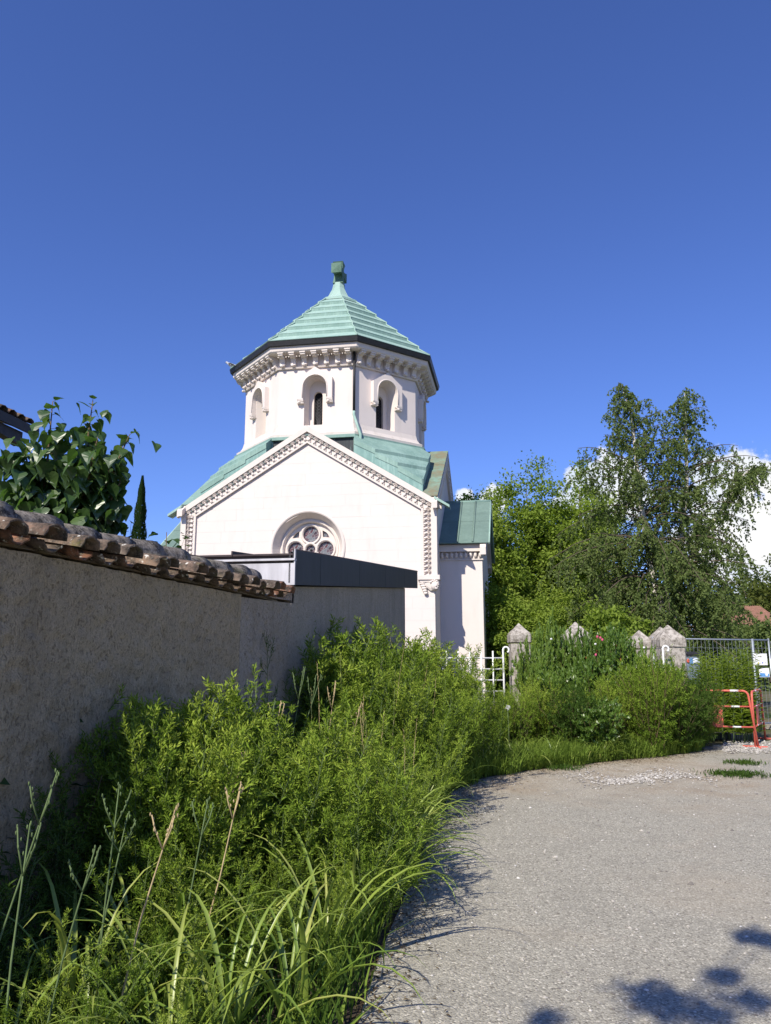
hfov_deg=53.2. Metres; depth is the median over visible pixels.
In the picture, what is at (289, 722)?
weed
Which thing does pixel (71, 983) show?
daylily
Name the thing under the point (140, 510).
cypress
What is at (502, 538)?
bright tree
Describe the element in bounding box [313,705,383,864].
weed
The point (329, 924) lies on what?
daylily
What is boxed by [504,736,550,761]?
daylily
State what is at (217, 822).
weed
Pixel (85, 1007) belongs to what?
weed
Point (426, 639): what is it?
weed
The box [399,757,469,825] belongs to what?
daylily
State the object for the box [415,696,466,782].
weed
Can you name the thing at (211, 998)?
weed
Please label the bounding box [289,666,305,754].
flower stalk
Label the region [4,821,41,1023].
flower stalk
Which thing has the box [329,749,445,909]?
weed
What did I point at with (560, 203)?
sky
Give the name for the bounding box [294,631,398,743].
weed
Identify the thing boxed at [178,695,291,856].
bushy weed
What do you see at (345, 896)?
weed
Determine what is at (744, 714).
tall herb
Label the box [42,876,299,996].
daylily
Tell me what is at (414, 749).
grass stalk
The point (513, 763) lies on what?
grass
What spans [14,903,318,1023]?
daylily
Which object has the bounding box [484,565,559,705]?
leafy shrub
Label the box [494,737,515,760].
weed
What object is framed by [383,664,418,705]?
weed
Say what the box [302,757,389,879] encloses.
weed
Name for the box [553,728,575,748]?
weed
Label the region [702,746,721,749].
kerb stone
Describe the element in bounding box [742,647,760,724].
tall herb
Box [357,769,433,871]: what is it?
weed
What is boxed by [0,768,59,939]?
flower stalk
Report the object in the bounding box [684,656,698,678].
tall herb
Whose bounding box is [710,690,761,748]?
barrier
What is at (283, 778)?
bushy weed
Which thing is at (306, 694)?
weed
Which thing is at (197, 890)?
weed
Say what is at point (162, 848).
flower stalk
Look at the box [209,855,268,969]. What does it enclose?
weed
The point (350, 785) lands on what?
weed
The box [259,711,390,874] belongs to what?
weed
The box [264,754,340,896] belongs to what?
weed
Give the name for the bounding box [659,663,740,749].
shrub
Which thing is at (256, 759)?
bushy weed
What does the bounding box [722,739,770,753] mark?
rubble
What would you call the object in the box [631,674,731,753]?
shrub
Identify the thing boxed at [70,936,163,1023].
weed
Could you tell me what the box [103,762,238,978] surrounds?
bushy weed
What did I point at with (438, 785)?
weed
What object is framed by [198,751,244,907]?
flower stalk
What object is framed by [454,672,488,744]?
weed
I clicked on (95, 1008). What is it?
weed
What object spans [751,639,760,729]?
fence post
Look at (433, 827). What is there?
daylily
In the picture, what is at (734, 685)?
tall herb
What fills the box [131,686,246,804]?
bushy weed
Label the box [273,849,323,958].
weed
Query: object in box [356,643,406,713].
weed
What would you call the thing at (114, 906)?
daylily
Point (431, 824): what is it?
daylily
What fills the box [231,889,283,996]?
weed
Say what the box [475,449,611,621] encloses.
bright tree
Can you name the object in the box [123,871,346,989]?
daylily
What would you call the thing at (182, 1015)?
weed
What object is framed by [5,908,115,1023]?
weed
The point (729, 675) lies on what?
tall herb
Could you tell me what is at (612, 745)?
daylily
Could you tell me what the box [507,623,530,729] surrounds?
stone pillar
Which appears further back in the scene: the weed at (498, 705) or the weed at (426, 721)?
the weed at (498, 705)
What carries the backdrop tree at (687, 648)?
on the ground at (766, 703)
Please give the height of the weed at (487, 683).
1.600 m
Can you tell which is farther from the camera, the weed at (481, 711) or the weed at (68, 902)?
the weed at (481, 711)
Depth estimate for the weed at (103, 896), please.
3.82 m
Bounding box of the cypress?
[131,475,146,539]
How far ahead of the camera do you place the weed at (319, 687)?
7.99 m
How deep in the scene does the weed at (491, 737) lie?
11.23 m
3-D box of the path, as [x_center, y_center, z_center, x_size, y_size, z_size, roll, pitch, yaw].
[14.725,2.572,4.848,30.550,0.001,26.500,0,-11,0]
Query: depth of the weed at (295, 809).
4.59 m
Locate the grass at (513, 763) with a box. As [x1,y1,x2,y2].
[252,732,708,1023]
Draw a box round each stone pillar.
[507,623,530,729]
[561,622,590,656]
[627,630,652,662]
[649,627,662,650]
[651,625,686,682]
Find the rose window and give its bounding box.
[270,510,344,556]
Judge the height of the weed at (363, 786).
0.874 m
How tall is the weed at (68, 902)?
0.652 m
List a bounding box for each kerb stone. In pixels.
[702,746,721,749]
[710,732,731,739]
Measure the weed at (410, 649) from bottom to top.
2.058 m
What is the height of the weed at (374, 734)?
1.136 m
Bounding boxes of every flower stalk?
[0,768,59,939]
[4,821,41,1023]
[47,845,100,1022]
[78,811,135,1023]
[94,782,131,994]
[119,803,178,1002]
[170,796,213,986]
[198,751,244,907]
[201,781,243,943]
[237,679,252,705]
[262,698,275,733]
[268,701,284,733]
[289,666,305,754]
[296,674,321,749]
[327,681,335,738]
[342,702,362,780]
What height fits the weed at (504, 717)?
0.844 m
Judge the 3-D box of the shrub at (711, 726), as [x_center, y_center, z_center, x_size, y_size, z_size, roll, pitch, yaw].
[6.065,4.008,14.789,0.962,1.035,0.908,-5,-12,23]
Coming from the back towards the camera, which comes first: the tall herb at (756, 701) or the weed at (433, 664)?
the tall herb at (756, 701)
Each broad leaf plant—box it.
[232,788,285,904]
[259,700,290,740]
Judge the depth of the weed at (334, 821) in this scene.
4.53 m
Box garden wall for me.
[0,500,295,978]
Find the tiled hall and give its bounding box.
[732,612,770,684]
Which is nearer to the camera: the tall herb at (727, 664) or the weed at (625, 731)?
the weed at (625, 731)
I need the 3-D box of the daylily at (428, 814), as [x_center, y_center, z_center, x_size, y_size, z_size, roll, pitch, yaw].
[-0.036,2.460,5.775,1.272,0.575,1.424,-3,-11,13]
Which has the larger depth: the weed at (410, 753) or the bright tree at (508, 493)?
the bright tree at (508, 493)
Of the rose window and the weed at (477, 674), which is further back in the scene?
the rose window
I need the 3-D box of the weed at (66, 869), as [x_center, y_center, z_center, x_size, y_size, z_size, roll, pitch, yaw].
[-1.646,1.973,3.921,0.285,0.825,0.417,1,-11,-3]
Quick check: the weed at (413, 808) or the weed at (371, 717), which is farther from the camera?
the weed at (371, 717)
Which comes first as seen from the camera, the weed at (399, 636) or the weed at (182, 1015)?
the weed at (182, 1015)
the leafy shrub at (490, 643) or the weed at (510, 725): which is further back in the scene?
the leafy shrub at (490, 643)
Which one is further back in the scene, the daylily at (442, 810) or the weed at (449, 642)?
the weed at (449, 642)
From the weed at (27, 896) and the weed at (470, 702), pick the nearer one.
the weed at (27, 896)
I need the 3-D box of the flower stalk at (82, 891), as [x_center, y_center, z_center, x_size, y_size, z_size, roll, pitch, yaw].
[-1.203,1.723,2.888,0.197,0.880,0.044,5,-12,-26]
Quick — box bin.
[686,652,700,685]
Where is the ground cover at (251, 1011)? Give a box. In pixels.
[0,732,681,1023]
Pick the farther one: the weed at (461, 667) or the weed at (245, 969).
the weed at (461, 667)
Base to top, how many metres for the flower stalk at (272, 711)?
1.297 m
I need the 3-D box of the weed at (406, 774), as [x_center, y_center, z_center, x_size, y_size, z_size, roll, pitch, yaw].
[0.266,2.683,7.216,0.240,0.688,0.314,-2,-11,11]
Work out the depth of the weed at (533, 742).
12.32 m
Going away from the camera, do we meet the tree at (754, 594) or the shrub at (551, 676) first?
the shrub at (551, 676)
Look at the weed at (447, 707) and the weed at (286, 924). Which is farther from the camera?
the weed at (447, 707)
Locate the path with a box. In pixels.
[358,741,770,1023]
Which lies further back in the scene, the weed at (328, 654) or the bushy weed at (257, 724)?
the weed at (328, 654)
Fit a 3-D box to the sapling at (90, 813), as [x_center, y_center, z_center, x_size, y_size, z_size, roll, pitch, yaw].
[-1.748,1.737,4.310,0.612,1.435,0.290,-7,-13,33]
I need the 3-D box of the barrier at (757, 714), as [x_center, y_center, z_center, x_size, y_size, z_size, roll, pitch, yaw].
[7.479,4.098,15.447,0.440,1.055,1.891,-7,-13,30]
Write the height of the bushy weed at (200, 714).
1.496 m
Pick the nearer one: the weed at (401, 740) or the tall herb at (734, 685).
the weed at (401, 740)
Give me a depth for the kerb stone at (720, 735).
16.17 m
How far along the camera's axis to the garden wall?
4.71 m
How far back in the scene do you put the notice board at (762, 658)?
18.51 m
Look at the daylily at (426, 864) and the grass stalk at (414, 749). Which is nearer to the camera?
the daylily at (426, 864)
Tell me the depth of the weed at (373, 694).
8.09 m
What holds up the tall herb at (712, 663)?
on the ground at (766, 703)
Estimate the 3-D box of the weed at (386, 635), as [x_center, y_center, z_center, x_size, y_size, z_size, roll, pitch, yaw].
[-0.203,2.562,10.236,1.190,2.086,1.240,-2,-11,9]
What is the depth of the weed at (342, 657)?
8.88 m
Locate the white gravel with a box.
[563,767,717,788]
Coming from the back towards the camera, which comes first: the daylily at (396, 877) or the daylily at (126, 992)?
the daylily at (396, 877)
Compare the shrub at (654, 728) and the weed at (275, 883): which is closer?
the weed at (275, 883)
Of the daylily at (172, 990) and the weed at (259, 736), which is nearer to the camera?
the daylily at (172, 990)
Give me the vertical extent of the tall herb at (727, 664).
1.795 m
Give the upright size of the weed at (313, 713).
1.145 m
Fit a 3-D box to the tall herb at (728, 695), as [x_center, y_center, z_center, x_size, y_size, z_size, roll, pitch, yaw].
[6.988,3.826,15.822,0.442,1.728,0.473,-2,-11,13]
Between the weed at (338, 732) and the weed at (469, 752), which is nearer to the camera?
the weed at (338, 732)
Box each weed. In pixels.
[0,787,59,991]
[0,841,59,1007]
[0,871,54,1006]
[0,901,27,985]
[0,967,21,1023]
[0,985,32,1023]
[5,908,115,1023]
[11,796,103,978]
[18,960,77,1023]
[20,784,119,956]
[25,819,90,985]
[30,925,101,1021]
[45,865,94,982]
[48,735,132,944]
[59,883,110,970]
[59,1004,93,1023]
[68,697,194,924]
[69,730,201,954]
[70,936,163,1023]
[76,668,237,915]
[79,989,126,1023]
[81,845,176,1009]
[83,785,152,963]
[87,712,274,948]
[89,932,156,1012]
[91,732,262,908]
[98,833,141,947]
[99,728,191,932]
[101,678,266,908]
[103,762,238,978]
[113,911,174,1023]
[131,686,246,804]
[131,752,244,900]
[140,884,222,1003]
[144,998,194,1023]
[146,831,233,969]
[155,786,256,962]
[155,965,215,1023]
[162,888,236,983]
[164,777,247,890]
[165,903,223,1021]
[176,722,278,930]
[176,981,236,1023]
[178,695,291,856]
[178,758,245,897]
[187,842,247,942]
[190,984,221,1023]
[197,679,309,903]
[202,772,263,945]
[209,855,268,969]
[210,700,304,877]
[218,806,321,938]
[219,953,261,1020]
[222,663,356,881]
[229,736,326,898]
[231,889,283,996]
[235,756,342,908]
[235,847,293,964]
[239,742,303,903]
[248,697,287,755]
[248,711,291,882]
[258,630,279,712]
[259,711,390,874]
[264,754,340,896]
[264,888,304,980]
[265,688,349,789]
[267,732,376,909]
[268,737,287,775]
[270,673,304,755]
[270,885,303,968]
[273,749,334,837]
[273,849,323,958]
[278,720,310,777]
[278,752,339,861]
[282,670,339,741]
[282,770,423,913]
[285,775,356,902]
[286,970,313,1023]
[286,991,315,1023]
[288,667,367,771]
[290,645,379,742]
[290,709,348,804]
[290,803,352,934]
[292,673,339,749]
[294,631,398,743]
[295,750,345,829]
[296,678,366,734]
[298,632,393,745]
[298,642,403,751]
[298,669,312,729]
[300,711,333,777]
[301,644,430,750]
[302,614,386,728]
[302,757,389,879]
[308,638,413,740]
[309,626,369,720]
[310,923,342,977]
[311,947,345,994]
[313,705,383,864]
[315,721,362,779]
[318,833,388,953]
[318,865,367,948]
[326,616,432,747]
[328,666,395,745]
[328,789,430,946]
[329,741,391,854]
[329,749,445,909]
[332,708,372,777]
[334,735,427,881]
[334,765,386,855]
[339,634,376,688]
[339,751,380,825]
[343,695,397,769]
[345,738,410,861]
[346,736,395,784]
[347,615,437,705]
[349,625,369,663]
[350,710,410,782]
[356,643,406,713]
[357,646,416,702]
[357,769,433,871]
[359,626,402,671]
[360,739,394,820]
[361,719,415,776]
[364,682,416,757]
[367,739,419,794]
[368,662,437,793]
[368,670,431,781]
[376,674,437,752]
[379,635,454,703]
[383,632,405,655]
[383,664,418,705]
[384,648,406,677]
[384,695,451,789]
[386,780,425,823]
[392,773,433,846]
[394,641,452,731]
[395,639,443,758]
[395,727,458,800]
[397,684,460,787]
[399,776,421,853]
[400,689,450,769]
[402,665,461,750]
[404,631,443,667]
[404,639,473,695]
[404,762,426,813]
[407,710,457,780]
[407,750,457,818]
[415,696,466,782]
[416,719,472,795]
[418,643,465,708]
[419,658,501,751]
[420,654,439,679]
[421,627,476,684]
[421,667,485,749]
[424,654,468,716]
[428,671,489,779]
[430,641,488,717]
[430,648,481,693]
[434,650,479,689]
[434,689,469,759]
[449,708,469,770]
[450,661,501,776]
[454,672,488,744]
[455,664,505,753]
[456,708,479,768]
[459,701,483,763]
[467,656,476,707]
[475,690,514,774]
[479,696,511,744]
[479,710,506,746]
[493,711,519,743]
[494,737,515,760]
[526,738,542,749]
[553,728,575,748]
[614,728,629,747]
[629,732,642,745]
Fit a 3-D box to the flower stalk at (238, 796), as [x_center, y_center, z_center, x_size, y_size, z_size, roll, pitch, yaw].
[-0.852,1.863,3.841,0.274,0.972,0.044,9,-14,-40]
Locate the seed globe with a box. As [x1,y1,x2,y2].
[505,704,509,739]
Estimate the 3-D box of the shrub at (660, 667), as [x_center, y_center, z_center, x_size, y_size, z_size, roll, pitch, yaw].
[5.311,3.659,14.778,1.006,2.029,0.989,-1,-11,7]
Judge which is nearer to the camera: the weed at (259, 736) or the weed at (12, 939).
the weed at (12, 939)
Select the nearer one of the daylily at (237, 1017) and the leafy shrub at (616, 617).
the daylily at (237, 1017)
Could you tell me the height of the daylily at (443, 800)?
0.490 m
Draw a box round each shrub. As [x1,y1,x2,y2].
[479,682,545,745]
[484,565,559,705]
[489,587,519,697]
[490,580,602,695]
[501,673,582,742]
[507,640,556,735]
[526,606,569,685]
[527,656,588,727]
[532,679,611,747]
[554,624,597,683]
[562,595,658,649]
[562,695,630,760]
[569,641,622,699]
[582,669,656,737]
[597,644,697,756]
[616,637,658,723]
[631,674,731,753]
[643,650,685,689]
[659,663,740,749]
[701,694,725,745]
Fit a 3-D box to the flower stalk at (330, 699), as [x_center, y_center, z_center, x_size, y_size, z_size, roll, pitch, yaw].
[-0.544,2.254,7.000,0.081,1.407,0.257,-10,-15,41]
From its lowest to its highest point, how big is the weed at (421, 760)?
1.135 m
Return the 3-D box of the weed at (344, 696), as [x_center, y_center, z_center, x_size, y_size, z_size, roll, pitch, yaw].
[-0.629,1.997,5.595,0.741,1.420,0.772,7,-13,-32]
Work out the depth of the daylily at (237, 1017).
3.22 m
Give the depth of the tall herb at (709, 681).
15.92 m
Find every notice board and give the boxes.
[753,654,767,664]
[759,668,769,676]
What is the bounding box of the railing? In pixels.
[438,651,502,703]
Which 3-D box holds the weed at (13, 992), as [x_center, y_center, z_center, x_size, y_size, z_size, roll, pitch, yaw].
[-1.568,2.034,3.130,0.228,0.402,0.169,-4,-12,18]
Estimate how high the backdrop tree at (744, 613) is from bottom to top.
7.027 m
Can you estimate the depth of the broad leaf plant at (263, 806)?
4.62 m
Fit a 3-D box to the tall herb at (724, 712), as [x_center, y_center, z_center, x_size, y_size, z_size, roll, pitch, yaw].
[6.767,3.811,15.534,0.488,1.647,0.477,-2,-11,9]
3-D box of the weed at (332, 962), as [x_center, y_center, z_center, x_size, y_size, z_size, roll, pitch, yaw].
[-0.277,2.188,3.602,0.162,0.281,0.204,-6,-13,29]
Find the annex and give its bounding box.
[190,548,417,752]
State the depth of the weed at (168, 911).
3.73 m
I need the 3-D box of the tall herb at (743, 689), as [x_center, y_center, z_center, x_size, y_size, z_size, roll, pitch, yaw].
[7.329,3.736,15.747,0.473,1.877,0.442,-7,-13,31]
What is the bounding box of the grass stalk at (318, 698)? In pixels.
[316,662,320,740]
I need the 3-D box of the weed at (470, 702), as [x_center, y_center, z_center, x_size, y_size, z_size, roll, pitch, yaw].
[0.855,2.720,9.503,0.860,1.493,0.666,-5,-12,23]
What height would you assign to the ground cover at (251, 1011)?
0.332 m
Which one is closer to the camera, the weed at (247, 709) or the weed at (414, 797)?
the weed at (247, 709)
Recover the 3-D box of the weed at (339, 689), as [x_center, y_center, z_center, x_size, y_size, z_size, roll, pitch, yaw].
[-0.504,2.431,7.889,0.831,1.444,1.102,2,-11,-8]
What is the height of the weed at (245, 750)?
1.187 m
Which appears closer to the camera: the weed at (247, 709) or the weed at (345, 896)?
the weed at (345, 896)
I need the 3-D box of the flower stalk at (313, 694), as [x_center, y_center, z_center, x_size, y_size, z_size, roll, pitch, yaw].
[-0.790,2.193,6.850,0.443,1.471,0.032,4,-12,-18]
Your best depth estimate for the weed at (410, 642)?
10.19 m
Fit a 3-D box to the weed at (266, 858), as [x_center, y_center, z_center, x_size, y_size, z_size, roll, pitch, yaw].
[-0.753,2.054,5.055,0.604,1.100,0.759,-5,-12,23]
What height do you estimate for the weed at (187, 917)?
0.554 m
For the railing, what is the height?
1.826 m
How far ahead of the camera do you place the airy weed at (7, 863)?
3.83 m
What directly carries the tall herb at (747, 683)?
on the ground at (766, 703)
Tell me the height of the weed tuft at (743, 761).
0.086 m
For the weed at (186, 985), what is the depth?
3.00 m
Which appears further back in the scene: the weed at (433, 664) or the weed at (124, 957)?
the weed at (433, 664)
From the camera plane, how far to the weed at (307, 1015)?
3.15 m
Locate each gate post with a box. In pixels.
[502,646,509,692]
[662,645,669,667]
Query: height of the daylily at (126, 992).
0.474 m
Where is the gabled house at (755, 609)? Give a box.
[744,606,767,612]
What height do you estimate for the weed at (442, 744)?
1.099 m
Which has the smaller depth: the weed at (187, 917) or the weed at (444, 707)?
the weed at (187, 917)
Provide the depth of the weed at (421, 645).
9.93 m
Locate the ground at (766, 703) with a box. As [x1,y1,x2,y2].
[707,683,770,744]
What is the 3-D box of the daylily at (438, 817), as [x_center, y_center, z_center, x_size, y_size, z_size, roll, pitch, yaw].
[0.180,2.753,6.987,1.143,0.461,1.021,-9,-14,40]
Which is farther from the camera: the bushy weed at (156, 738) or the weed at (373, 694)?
the weed at (373, 694)
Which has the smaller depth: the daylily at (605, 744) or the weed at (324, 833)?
the weed at (324, 833)
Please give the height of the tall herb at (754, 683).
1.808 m
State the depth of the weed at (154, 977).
3.19 m
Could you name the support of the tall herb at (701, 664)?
on the ground at (766, 703)
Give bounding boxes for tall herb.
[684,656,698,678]
[694,653,716,730]
[696,659,718,741]
[702,650,717,732]
[702,656,716,741]
[703,658,713,739]
[710,651,733,739]
[710,659,726,739]
[711,672,724,741]
[714,653,731,739]
[714,661,732,742]
[717,649,733,724]
[717,650,745,741]
[718,656,734,740]
[721,652,741,741]
[724,665,743,742]
[726,660,743,739]
[729,650,752,742]
[730,662,751,740]
[733,669,752,733]
[734,649,752,739]
[734,649,757,741]
[736,654,749,736]
[739,654,756,740]
[741,660,760,738]
[741,661,759,741]
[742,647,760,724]
[744,652,759,739]
[746,663,766,731]
[747,669,759,730]
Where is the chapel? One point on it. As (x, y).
(339, 387)
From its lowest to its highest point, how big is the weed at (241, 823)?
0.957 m
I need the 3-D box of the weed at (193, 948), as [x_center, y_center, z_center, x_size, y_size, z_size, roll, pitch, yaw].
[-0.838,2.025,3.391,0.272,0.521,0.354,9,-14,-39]
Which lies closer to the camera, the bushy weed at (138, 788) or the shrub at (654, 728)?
the bushy weed at (138, 788)
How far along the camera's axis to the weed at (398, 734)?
7.87 m
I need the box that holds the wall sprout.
[121,521,140,538]
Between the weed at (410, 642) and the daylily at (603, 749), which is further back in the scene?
the daylily at (603, 749)
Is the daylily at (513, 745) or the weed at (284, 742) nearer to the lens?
the weed at (284, 742)
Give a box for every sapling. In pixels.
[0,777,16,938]
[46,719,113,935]
[148,531,189,548]
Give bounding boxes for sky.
[0,0,770,622]
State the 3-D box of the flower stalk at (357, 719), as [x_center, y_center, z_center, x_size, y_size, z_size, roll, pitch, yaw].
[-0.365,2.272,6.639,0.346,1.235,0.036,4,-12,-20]
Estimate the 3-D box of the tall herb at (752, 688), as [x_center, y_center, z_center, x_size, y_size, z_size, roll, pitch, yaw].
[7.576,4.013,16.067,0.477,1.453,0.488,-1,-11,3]
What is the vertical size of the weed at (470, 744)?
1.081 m
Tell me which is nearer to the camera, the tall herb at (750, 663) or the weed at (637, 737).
the weed at (637, 737)
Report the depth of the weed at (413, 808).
5.90 m
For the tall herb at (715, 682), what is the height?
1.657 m
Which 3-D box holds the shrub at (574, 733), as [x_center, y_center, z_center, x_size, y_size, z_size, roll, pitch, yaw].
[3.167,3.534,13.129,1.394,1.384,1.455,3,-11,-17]
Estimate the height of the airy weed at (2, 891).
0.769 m
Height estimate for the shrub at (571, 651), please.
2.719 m
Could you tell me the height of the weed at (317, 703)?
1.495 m
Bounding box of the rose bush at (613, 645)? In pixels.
[550,622,644,695]
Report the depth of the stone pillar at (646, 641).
18.34 m
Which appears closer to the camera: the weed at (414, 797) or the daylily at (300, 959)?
the daylily at (300, 959)
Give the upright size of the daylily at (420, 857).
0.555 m
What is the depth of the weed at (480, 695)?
10.50 m
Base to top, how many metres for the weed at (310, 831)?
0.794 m
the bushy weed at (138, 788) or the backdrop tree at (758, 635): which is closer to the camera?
the bushy weed at (138, 788)
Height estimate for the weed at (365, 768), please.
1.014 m
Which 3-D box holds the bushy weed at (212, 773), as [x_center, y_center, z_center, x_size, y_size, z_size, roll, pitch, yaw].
[-1.164,1.797,4.380,1.031,1.346,0.811,6,-12,-27]
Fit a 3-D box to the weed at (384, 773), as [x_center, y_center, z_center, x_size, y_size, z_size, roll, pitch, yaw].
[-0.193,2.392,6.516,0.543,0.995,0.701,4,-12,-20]
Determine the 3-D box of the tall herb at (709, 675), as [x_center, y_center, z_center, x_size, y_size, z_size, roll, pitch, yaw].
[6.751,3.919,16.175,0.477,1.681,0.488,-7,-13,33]
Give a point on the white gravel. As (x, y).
(629, 780)
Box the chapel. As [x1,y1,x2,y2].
[160,261,494,699]
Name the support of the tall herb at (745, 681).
on the ground at (766, 703)
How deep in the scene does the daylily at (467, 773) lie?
9.20 m
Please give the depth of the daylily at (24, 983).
2.95 m
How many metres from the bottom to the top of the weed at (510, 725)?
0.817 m
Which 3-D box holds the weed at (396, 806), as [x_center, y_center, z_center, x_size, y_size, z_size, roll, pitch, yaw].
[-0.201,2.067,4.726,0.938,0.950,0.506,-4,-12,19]
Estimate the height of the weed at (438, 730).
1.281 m
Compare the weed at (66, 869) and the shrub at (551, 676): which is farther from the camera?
the shrub at (551, 676)
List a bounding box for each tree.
[0,395,160,535]
[453,485,540,608]
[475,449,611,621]
[506,460,646,633]
[537,382,770,686]
[646,619,750,680]
[693,591,767,683]
[707,612,770,690]
[712,573,770,623]
[733,553,770,610]
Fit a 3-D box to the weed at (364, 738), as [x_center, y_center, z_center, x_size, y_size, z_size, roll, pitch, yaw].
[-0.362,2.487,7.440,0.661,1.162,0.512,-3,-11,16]
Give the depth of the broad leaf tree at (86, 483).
10.12 m
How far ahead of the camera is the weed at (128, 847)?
4.03 m
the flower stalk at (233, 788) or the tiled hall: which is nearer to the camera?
the flower stalk at (233, 788)
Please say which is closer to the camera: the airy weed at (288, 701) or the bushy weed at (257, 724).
the bushy weed at (257, 724)
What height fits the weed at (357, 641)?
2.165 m
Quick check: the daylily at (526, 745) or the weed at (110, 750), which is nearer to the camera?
the weed at (110, 750)
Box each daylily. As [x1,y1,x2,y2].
[0,859,209,1022]
[0,932,216,1023]
[0,942,129,1023]
[1,864,316,1023]
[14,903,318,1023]
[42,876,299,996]
[44,903,288,1023]
[98,866,392,1023]
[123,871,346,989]
[141,863,427,1023]
[212,818,462,971]
[232,834,389,919]
[285,795,451,871]
[286,834,491,937]
[311,816,482,911]
[313,839,439,909]
[318,832,453,890]
[333,753,476,816]
[358,764,453,836]
[358,805,462,903]
[375,786,485,866]
[377,799,467,840]
[381,833,486,902]
[393,795,464,885]
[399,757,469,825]
[401,815,485,870]
[409,790,473,838]
[413,775,468,819]
[413,824,451,862]
[414,774,465,812]
[415,797,453,839]
[417,799,470,834]
[418,781,474,830]
[433,756,499,794]
[486,738,533,751]
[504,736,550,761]
[527,735,580,764]
[538,734,582,747]
[578,734,631,760]
[579,734,626,761]
[594,736,626,760]
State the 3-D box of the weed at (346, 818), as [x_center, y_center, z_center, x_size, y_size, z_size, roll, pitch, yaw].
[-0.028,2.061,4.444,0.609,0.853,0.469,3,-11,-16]
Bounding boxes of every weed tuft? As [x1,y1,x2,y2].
[537,762,590,771]
[689,765,770,779]
[717,758,769,765]
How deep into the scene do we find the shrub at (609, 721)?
12.68 m
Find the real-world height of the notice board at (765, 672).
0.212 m
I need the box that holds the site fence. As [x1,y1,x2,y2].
[652,637,770,728]
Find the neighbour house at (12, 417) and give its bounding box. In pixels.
[0,404,38,445]
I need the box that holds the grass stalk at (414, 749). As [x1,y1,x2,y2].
[409,718,417,806]
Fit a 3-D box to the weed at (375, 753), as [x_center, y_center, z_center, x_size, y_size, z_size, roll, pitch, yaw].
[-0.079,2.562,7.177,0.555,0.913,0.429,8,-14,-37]
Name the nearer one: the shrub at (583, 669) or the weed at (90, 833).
the weed at (90, 833)
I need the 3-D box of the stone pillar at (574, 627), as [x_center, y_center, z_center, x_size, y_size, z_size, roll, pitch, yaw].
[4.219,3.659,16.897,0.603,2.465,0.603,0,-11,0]
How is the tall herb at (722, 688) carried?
on the ground at (766, 703)
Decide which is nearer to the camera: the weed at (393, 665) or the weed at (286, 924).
the weed at (286, 924)
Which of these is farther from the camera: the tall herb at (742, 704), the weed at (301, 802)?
the tall herb at (742, 704)
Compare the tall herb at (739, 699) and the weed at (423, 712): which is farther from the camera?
the tall herb at (739, 699)
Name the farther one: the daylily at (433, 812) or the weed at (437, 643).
the weed at (437, 643)
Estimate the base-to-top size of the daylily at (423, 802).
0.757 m
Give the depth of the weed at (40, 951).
3.23 m
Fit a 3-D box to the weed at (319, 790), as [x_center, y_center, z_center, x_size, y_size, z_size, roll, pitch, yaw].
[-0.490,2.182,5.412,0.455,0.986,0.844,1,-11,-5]
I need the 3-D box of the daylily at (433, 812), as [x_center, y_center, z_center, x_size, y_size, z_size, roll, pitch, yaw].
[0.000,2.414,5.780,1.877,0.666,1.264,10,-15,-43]
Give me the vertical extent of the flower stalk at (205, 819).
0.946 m
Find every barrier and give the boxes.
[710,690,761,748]
[743,688,770,747]
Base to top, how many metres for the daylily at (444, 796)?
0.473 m
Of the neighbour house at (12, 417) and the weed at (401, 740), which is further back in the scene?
the neighbour house at (12, 417)

